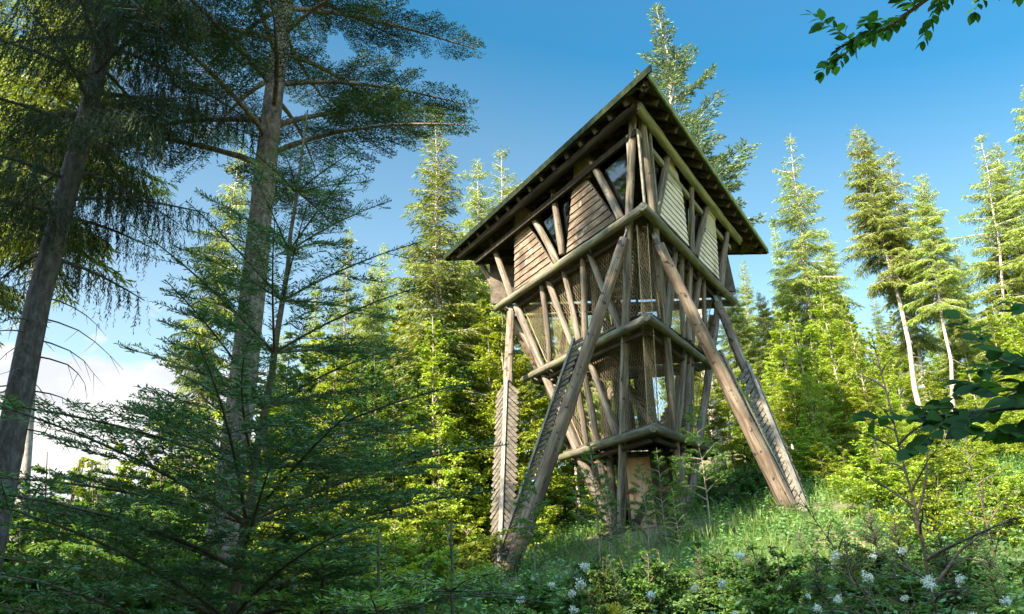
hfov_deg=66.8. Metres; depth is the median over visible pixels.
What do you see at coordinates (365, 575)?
leafy shrub
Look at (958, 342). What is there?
spruce tree
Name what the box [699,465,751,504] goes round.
leafy shrub
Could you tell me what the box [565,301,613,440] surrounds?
spruce tree
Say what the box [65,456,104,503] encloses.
young beech
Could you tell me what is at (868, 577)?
meadowsweet
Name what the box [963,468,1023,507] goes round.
leafy shrub
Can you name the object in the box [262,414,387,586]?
young beech
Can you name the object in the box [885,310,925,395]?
beech sapling
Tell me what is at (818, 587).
spruce seedling
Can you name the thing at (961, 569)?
leafy shrub
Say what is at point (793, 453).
young beech
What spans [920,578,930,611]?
meadowsweet
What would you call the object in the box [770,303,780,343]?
beech sapling
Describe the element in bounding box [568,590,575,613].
meadowsweet
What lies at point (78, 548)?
hazel shrub
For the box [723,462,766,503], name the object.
leafy shrub
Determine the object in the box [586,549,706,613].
leafy shrub
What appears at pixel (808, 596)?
meadowsweet
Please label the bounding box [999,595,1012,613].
meadowsweet
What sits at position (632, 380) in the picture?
beech sapling
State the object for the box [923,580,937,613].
meadowsweet
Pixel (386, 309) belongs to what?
spruce tree
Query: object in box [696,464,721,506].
spruce seedling
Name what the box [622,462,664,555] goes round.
rowan sapling
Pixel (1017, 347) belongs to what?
maple sapling
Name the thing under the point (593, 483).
rowan sapling
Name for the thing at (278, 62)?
fir tree
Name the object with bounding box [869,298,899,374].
spruce tree
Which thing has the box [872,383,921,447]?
maple sapling
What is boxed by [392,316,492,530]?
beech sapling
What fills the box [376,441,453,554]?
young beech
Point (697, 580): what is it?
leafy shrub
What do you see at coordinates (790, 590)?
leafy shrub
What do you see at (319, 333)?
beech sapling
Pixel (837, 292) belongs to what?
spruce tree
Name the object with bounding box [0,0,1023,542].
sky
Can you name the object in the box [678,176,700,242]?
window pane
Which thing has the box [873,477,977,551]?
leafy shrub
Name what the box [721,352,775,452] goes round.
beech sapling
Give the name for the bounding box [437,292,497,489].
beech sapling
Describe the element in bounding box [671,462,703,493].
young beech
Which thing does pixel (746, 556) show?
spruce seedling
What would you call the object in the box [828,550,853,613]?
meadowsweet
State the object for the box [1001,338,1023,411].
maple sapling
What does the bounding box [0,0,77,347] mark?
spruce tree
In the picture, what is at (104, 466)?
spruce tree
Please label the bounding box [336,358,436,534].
beech sapling
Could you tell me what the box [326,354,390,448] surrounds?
beech sapling
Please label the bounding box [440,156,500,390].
spruce tree
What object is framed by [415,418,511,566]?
young beech
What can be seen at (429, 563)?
leafy shrub
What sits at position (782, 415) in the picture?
maple sapling
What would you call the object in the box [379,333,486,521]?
beech sapling
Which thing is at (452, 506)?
young beech
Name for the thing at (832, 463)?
young beech
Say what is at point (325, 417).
beech sapling
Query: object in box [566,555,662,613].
leafy shrub
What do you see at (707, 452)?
rowan sapling
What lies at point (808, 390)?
beech sapling
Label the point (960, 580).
meadowsweet
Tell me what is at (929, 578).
meadowsweet
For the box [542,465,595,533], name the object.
young beech
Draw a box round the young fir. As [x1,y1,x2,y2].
[0,110,546,613]
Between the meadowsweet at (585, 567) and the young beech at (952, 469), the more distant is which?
the young beech at (952, 469)
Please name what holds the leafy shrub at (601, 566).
on the ground at (835, 504)
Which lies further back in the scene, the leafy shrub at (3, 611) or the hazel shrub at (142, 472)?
the hazel shrub at (142, 472)
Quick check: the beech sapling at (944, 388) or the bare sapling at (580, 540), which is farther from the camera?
the beech sapling at (944, 388)
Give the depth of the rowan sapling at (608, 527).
15.92 m
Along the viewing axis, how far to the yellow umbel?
5.61 m
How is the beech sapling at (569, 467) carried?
on the ground at (835, 504)
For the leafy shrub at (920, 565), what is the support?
on the ground at (835, 504)
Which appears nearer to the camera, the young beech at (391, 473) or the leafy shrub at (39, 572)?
the leafy shrub at (39, 572)
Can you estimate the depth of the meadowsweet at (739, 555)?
5.68 m
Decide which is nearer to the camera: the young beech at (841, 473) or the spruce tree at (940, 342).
the young beech at (841, 473)
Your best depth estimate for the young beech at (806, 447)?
24.72 m
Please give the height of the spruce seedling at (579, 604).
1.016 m
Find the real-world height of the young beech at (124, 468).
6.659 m
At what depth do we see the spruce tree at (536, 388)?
31.27 m
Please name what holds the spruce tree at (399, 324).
on the ground at (835, 504)
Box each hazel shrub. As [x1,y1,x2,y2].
[3,460,91,583]
[8,464,84,551]
[11,452,79,559]
[23,463,199,579]
[28,467,107,543]
[41,473,142,578]
[92,477,185,562]
[101,476,255,580]
[104,467,184,563]
[115,461,253,571]
[154,461,269,565]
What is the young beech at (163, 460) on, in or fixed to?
on the ground at (835, 504)
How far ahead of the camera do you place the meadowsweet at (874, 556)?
5.98 m
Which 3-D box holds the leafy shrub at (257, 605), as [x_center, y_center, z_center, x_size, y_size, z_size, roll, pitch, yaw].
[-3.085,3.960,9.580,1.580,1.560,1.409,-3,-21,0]
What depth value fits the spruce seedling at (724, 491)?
20.42 m
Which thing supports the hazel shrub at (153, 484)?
on the ground at (835, 504)
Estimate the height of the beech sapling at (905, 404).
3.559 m
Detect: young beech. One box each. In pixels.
[46,459,114,538]
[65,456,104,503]
[106,441,149,514]
[140,444,181,511]
[146,449,170,505]
[173,410,277,544]
[247,412,317,546]
[248,454,364,588]
[250,457,299,588]
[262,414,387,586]
[266,449,310,549]
[353,409,431,516]
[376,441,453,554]
[380,402,485,560]
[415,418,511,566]
[484,423,568,519]
[517,423,580,529]
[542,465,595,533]
[576,481,617,520]
[577,465,617,515]
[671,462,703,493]
[685,468,702,498]
[728,427,756,469]
[753,440,792,472]
[787,430,817,477]
[790,413,845,477]
[797,441,843,488]
[816,407,863,460]
[822,412,934,515]
[822,446,862,488]
[832,450,868,469]
[851,445,877,481]
[865,446,897,471]
[868,420,957,487]
[899,423,982,495]
[921,429,992,478]
[951,435,1016,487]
[962,396,1021,461]
[992,412,1023,465]
[1000,410,1023,455]
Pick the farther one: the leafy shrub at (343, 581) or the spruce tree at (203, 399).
the spruce tree at (203, 399)
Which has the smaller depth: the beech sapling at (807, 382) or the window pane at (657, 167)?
the window pane at (657, 167)
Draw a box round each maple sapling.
[215,376,280,472]
[286,354,323,426]
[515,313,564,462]
[761,348,798,446]
[768,364,816,443]
[795,342,862,458]
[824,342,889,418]
[835,381,902,453]
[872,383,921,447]
[903,411,926,442]
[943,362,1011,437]
[987,314,1019,400]
[992,333,1023,418]
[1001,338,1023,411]
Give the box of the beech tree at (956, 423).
[802,0,1023,460]
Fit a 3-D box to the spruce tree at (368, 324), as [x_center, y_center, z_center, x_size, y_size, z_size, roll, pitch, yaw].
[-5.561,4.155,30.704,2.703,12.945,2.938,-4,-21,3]
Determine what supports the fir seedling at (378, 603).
on the ground at (835, 504)
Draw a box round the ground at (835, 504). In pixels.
[441,378,1023,611]
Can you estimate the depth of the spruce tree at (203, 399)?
22.37 m
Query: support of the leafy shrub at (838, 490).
on the ground at (835, 504)
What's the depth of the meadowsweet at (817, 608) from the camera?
4.44 m
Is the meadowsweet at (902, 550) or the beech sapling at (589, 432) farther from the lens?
the beech sapling at (589, 432)
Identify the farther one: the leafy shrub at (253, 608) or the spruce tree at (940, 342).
the spruce tree at (940, 342)
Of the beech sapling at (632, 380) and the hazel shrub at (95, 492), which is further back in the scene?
the beech sapling at (632, 380)
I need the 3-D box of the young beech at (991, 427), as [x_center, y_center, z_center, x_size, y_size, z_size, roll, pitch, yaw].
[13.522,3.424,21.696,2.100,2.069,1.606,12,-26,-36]
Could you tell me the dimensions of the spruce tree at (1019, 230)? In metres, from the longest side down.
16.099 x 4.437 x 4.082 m
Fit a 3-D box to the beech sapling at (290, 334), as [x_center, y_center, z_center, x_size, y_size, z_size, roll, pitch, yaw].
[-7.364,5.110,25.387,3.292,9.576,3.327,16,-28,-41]
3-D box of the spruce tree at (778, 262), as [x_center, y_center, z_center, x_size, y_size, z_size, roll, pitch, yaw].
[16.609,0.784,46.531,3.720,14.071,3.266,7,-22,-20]
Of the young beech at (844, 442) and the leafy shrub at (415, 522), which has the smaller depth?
the leafy shrub at (415, 522)
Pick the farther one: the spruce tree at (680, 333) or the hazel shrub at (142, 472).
the spruce tree at (680, 333)
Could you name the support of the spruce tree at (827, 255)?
on the ground at (835, 504)
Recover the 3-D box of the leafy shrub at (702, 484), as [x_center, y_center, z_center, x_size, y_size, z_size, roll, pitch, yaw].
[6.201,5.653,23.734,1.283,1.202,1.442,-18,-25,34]
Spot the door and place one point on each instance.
(631, 462)
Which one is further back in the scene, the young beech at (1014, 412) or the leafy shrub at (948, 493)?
the young beech at (1014, 412)
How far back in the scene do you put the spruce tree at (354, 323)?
32.25 m
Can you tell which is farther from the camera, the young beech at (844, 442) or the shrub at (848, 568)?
the young beech at (844, 442)
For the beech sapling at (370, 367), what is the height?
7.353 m
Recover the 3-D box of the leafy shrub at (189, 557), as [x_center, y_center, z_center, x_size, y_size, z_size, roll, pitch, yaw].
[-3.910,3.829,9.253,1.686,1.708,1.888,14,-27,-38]
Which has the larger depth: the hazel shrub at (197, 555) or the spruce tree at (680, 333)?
the spruce tree at (680, 333)
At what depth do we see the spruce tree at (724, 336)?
39.45 m
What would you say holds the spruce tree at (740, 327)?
on the ground at (835, 504)
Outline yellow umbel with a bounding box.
[605,602,622,613]
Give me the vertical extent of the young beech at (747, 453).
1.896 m
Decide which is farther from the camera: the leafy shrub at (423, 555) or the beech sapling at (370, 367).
the beech sapling at (370, 367)
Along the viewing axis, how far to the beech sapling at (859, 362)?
28.32 m
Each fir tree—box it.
[6,0,486,586]
[633,2,765,470]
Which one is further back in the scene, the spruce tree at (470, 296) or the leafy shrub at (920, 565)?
the spruce tree at (470, 296)
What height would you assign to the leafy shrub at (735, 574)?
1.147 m
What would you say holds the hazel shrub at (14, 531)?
on the ground at (835, 504)
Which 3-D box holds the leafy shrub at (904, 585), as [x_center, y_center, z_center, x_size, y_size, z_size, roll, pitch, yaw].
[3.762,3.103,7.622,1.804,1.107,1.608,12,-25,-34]
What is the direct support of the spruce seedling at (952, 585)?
on the ground at (835, 504)
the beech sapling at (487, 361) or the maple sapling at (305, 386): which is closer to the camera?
the beech sapling at (487, 361)
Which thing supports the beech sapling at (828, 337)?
on the ground at (835, 504)
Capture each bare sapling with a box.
[570,493,592,577]
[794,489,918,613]
[851,336,1023,613]
[940,399,1023,610]
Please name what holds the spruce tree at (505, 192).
on the ground at (835, 504)
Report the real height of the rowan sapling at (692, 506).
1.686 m
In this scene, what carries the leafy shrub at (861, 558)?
on the ground at (835, 504)
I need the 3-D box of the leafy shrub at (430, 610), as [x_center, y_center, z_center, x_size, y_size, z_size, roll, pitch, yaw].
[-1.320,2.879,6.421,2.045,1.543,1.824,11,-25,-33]
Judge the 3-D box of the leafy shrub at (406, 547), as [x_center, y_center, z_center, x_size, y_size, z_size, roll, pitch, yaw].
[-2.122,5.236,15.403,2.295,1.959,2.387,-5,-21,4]
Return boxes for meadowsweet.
[516,596,524,604]
[544,581,564,613]
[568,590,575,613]
[569,605,578,613]
[574,577,588,611]
[579,562,600,613]
[646,589,655,613]
[688,583,703,612]
[717,578,735,613]
[732,551,757,613]
[804,593,815,613]
[813,603,822,612]
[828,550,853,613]
[828,563,842,613]
[833,594,843,611]
[858,570,889,613]
[865,552,892,613]
[896,547,923,612]
[900,595,917,613]
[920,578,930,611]
[922,574,945,613]
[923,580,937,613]
[951,573,979,613]
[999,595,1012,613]
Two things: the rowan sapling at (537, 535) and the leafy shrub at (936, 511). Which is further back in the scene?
the rowan sapling at (537, 535)
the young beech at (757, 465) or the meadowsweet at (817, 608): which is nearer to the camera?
the meadowsweet at (817, 608)
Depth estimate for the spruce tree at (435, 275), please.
26.80 m
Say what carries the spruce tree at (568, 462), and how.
on the ground at (835, 504)
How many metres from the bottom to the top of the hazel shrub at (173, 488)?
3.973 m
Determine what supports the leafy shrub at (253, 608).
on the ground at (835, 504)
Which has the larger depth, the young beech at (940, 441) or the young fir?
the young beech at (940, 441)
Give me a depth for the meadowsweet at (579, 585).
4.67 m
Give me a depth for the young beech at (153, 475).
27.07 m
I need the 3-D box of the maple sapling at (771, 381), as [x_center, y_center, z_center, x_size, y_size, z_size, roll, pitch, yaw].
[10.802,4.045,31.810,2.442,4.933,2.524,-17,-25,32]
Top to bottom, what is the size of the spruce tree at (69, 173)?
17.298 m
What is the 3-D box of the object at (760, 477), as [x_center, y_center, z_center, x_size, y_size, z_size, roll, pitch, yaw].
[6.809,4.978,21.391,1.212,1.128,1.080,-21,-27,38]
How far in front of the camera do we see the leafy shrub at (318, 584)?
11.99 m
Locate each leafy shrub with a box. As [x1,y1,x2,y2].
[0,534,62,612]
[0,552,111,613]
[0,562,34,613]
[1,543,60,584]
[5,542,149,613]
[77,562,162,612]
[94,557,178,612]
[126,541,195,608]
[155,554,224,612]
[178,552,276,613]
[220,568,329,613]
[241,566,279,606]
[249,565,299,613]
[254,523,376,589]
[308,548,386,588]
[326,570,376,587]
[329,558,465,613]
[346,508,469,576]
[355,517,411,567]
[360,522,461,597]
[372,516,492,602]
[380,564,439,610]
[392,557,470,613]
[407,502,513,584]
[449,579,549,613]
[454,495,511,561]
[479,574,580,613]
[485,497,571,551]
[527,511,564,550]
[558,550,656,613]
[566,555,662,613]
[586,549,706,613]
[623,547,704,613]
[668,553,747,613]
[673,545,739,610]
[696,475,716,499]
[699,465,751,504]
[701,552,810,613]
[716,544,837,613]
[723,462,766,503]
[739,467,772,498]
[774,543,869,612]
[793,564,932,613]
[795,545,892,598]
[803,542,917,611]
[825,484,849,497]
[851,467,918,501]
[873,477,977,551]
[897,541,968,594]
[902,540,1017,613]
[904,487,967,517]
[946,500,1019,542]
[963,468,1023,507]
[965,556,1017,598]
[973,492,1023,547]
[984,575,1023,613]
[1002,554,1023,591]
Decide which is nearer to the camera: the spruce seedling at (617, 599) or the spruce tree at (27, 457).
the spruce seedling at (617, 599)
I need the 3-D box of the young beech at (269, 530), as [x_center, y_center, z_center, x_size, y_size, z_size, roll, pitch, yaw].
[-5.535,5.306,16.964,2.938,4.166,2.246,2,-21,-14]
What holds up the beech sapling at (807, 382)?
on the ground at (835, 504)
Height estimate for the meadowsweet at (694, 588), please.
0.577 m
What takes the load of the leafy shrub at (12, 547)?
on the ground at (835, 504)
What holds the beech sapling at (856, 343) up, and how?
on the ground at (835, 504)
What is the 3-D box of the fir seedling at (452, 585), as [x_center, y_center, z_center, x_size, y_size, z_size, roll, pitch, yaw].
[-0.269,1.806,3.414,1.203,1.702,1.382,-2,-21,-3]
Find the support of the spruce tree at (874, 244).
on the ground at (835, 504)
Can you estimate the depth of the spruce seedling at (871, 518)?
10.49 m
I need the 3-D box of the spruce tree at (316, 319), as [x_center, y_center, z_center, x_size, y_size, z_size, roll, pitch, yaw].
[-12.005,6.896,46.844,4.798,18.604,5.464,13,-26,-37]
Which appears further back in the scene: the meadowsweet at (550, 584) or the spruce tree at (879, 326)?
the spruce tree at (879, 326)
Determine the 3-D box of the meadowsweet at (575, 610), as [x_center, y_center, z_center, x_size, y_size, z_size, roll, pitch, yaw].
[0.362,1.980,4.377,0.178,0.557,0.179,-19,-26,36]
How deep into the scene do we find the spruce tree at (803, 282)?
38.84 m
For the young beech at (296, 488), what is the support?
on the ground at (835, 504)
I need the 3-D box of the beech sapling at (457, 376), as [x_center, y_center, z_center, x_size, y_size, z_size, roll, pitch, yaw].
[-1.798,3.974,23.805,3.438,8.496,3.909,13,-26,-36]
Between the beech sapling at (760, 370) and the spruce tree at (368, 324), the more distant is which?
the beech sapling at (760, 370)
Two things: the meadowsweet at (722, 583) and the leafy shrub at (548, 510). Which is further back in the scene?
the leafy shrub at (548, 510)
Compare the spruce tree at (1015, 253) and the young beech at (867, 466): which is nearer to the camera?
the young beech at (867, 466)
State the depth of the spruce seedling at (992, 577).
8.37 m
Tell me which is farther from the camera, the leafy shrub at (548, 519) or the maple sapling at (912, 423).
the maple sapling at (912, 423)
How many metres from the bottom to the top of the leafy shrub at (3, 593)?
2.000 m
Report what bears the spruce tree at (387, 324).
on the ground at (835, 504)
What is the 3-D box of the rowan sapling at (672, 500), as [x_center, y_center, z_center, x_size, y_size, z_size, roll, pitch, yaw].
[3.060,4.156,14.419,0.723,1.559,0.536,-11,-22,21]
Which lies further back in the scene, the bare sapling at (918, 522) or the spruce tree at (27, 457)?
the spruce tree at (27, 457)
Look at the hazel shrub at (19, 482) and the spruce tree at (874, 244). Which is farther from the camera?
the spruce tree at (874, 244)
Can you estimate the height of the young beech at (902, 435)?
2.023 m
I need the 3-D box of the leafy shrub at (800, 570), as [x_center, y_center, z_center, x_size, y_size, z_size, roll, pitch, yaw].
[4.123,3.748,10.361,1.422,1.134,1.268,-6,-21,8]
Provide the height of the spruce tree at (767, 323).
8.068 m
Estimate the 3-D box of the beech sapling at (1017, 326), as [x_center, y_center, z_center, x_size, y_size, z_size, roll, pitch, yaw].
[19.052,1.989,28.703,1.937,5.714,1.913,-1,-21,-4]
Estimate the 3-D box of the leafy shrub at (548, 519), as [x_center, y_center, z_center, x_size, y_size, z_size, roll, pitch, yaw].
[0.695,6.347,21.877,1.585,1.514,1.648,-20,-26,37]
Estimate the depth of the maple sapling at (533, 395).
41.31 m
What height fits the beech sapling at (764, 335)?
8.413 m
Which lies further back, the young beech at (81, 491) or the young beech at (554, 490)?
the young beech at (554, 490)
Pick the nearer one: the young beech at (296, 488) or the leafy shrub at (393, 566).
the leafy shrub at (393, 566)
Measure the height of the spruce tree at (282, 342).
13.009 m
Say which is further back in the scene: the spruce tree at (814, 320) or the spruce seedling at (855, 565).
the spruce tree at (814, 320)
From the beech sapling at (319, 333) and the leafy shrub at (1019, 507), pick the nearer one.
the leafy shrub at (1019, 507)
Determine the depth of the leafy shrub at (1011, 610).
8.11 m
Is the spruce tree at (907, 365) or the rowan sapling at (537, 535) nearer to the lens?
the rowan sapling at (537, 535)
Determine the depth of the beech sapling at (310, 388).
26.17 m
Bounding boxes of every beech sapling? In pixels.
[246,367,320,552]
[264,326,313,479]
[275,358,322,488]
[279,343,372,538]
[279,377,348,495]
[281,323,338,472]
[302,340,379,539]
[320,348,428,531]
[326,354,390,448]
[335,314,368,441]
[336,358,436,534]
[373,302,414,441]
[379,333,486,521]
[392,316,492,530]
[400,308,494,528]
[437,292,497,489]
[451,290,550,499]
[464,304,569,521]
[530,353,586,519]
[563,385,616,493]
[597,371,616,477]
[630,379,643,451]
[657,376,695,463]
[693,336,739,471]
[706,372,759,471]
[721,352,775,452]
[754,304,792,405]
[754,329,782,425]
[762,311,836,455]
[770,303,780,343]
[778,312,843,449]
[784,352,851,437]
[802,281,880,456]
[815,298,884,446]
[820,332,883,445]
[829,297,901,444]
[844,318,882,393]
[866,326,912,439]
[870,328,911,411]
[874,336,928,423]
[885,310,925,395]
[888,365,914,426]
[899,334,944,402]
[917,321,953,396]
[917,370,946,444]
[921,366,959,411]
[940,376,962,404]
[942,354,984,422]
[970,306,1023,419]
[981,292,1017,394]
[998,290,1023,411]
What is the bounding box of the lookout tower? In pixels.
[443,65,809,578]
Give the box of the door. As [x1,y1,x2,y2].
[627,457,656,528]
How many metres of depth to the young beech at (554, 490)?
24.48 m
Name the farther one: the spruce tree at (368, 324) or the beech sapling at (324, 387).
the spruce tree at (368, 324)
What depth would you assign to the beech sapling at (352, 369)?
23.68 m
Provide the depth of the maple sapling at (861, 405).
24.79 m
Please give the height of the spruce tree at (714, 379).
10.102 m
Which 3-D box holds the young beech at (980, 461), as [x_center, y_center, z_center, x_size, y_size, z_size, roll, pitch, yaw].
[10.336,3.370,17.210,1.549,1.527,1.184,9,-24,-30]
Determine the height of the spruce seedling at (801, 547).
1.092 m
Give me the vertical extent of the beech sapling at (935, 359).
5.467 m
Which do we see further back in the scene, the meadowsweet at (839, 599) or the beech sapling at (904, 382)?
the beech sapling at (904, 382)
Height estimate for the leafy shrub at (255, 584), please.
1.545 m
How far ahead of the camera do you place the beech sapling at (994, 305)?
37.20 m
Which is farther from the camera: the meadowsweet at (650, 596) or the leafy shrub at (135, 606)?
the leafy shrub at (135, 606)
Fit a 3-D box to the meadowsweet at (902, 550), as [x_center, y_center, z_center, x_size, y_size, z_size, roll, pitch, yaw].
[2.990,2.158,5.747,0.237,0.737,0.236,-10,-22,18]
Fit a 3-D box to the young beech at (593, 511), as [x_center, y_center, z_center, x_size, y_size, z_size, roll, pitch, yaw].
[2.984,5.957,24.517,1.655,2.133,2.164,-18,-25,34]
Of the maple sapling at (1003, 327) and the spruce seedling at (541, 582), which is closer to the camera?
the spruce seedling at (541, 582)
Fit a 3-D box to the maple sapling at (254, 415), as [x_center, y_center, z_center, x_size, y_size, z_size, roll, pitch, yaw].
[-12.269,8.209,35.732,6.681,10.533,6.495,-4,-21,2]
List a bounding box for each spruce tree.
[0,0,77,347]
[0,0,178,552]
[0,0,280,569]
[87,440,111,501]
[142,144,252,506]
[261,334,290,512]
[294,285,330,416]
[319,227,360,420]
[342,264,389,432]
[360,243,396,370]
[363,104,512,493]
[380,282,423,410]
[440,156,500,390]
[451,273,498,424]
[466,145,554,444]
[481,289,524,420]
[514,313,545,437]
[517,302,567,486]
[551,302,583,505]
[556,322,589,488]
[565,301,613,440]
[588,302,615,475]
[660,299,708,436]
[694,299,731,417]
[714,297,758,435]
[717,283,762,395]
[737,260,773,396]
[753,291,797,448]
[756,133,884,448]
[768,216,806,409]
[798,263,836,415]
[809,227,860,336]
[824,258,870,391]
[839,123,927,405]
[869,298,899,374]
[877,151,947,411]
[893,174,976,446]
[898,326,921,384]
[930,289,983,402]
[935,320,958,377]
[940,283,987,425]
[950,133,1023,373]
[951,242,993,364]
[980,142,1023,333]
[995,85,1023,269]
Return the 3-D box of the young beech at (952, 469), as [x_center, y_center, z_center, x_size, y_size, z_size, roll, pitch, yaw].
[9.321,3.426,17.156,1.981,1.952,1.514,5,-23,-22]
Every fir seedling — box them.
[225,475,408,613]
[315,532,439,613]
[372,519,542,613]
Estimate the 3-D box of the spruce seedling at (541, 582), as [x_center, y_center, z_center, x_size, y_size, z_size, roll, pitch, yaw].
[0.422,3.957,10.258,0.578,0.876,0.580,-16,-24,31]
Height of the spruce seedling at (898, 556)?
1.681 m
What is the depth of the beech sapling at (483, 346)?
25.25 m
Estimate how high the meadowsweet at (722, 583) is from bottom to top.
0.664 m
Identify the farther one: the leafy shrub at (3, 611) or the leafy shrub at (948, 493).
the leafy shrub at (948, 493)
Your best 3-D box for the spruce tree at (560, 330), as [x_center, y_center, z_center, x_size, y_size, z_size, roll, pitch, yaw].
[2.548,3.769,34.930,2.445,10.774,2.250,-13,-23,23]
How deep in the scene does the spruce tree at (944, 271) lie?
31.13 m
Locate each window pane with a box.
[535,180,569,251]
[599,145,626,213]
[648,139,661,183]
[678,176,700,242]
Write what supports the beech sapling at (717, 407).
on the ground at (835, 504)
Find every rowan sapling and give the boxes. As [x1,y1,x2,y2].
[509,469,552,580]
[568,440,619,560]
[595,489,629,558]
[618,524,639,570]
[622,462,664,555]
[642,449,686,548]
[657,490,694,568]
[662,469,697,536]
[667,400,733,535]
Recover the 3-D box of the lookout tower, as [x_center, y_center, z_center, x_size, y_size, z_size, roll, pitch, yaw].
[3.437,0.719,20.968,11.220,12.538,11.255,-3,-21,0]
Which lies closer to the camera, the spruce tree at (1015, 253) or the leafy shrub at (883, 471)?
the leafy shrub at (883, 471)
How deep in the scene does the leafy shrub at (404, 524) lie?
18.52 m
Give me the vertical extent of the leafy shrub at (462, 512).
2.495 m
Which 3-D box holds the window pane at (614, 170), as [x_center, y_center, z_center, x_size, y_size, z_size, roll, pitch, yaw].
[2.737,-3.172,19.337,0.302,1.638,1.433,9,-24,-28]
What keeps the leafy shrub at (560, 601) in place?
on the ground at (835, 504)
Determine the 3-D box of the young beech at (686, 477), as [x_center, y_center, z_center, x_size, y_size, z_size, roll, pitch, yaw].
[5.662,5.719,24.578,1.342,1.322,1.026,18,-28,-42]
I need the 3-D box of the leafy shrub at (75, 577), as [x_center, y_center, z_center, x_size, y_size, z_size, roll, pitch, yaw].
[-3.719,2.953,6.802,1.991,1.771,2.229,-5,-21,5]
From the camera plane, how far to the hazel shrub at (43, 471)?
17.09 m
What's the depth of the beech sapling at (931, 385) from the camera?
28.76 m
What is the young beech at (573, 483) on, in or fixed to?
on the ground at (835, 504)
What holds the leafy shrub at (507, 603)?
on the ground at (835, 504)
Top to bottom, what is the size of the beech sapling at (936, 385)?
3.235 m
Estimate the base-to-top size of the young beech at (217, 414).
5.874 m
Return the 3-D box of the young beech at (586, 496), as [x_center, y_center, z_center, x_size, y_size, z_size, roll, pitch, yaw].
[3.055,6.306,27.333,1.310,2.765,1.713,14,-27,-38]
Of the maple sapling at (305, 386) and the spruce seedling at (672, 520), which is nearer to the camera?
the spruce seedling at (672, 520)
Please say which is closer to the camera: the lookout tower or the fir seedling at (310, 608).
the fir seedling at (310, 608)
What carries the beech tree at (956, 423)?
on the ground at (835, 504)
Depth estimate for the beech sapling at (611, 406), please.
34.55 m
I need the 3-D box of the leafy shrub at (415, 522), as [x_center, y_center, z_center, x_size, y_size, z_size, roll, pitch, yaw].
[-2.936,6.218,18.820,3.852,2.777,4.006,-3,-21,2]
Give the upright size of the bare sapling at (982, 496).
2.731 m
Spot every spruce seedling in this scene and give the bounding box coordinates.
[536,572,551,605]
[561,563,586,613]
[605,565,633,613]
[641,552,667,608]
[659,492,692,542]
[686,546,728,613]
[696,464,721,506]
[715,467,741,508]
[736,537,757,570]
[749,552,793,613]
[786,523,818,579]
[794,547,854,613]
[825,525,891,612]
[854,496,914,594]
[869,506,952,613]
[916,520,993,613]
[955,536,1023,613]
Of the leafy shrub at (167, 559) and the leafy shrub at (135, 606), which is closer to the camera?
the leafy shrub at (135, 606)
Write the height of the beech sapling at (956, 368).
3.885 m
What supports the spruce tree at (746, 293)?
on the ground at (835, 504)
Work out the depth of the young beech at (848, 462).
23.11 m
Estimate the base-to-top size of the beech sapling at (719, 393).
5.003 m
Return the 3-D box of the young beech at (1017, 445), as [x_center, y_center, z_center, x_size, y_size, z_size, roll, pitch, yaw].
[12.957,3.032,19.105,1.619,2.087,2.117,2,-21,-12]
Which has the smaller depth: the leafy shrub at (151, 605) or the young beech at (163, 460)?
the leafy shrub at (151, 605)
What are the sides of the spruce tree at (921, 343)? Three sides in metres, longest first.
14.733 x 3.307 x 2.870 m
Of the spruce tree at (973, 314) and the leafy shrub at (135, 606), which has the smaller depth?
the leafy shrub at (135, 606)
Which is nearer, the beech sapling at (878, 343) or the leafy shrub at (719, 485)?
the leafy shrub at (719, 485)
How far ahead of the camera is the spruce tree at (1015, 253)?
40.61 m
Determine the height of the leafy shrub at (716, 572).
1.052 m
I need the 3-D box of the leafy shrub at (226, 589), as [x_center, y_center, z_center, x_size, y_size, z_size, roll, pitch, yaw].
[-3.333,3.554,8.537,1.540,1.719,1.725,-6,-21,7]
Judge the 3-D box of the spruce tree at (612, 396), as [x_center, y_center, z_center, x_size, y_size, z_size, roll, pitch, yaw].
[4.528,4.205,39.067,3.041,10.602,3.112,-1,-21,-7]
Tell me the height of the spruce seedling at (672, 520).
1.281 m
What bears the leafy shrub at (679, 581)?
on the ground at (835, 504)
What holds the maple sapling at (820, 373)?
on the ground at (835, 504)
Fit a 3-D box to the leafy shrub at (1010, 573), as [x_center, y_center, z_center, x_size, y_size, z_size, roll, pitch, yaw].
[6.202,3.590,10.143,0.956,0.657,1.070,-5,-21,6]
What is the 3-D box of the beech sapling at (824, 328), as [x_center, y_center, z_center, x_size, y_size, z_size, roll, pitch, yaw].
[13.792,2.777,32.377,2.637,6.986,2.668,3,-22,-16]
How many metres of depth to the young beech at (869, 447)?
23.17 m
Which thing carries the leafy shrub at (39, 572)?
on the ground at (835, 504)
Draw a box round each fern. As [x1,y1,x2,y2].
[449,594,508,611]
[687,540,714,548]
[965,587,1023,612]
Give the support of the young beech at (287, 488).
on the ground at (835, 504)

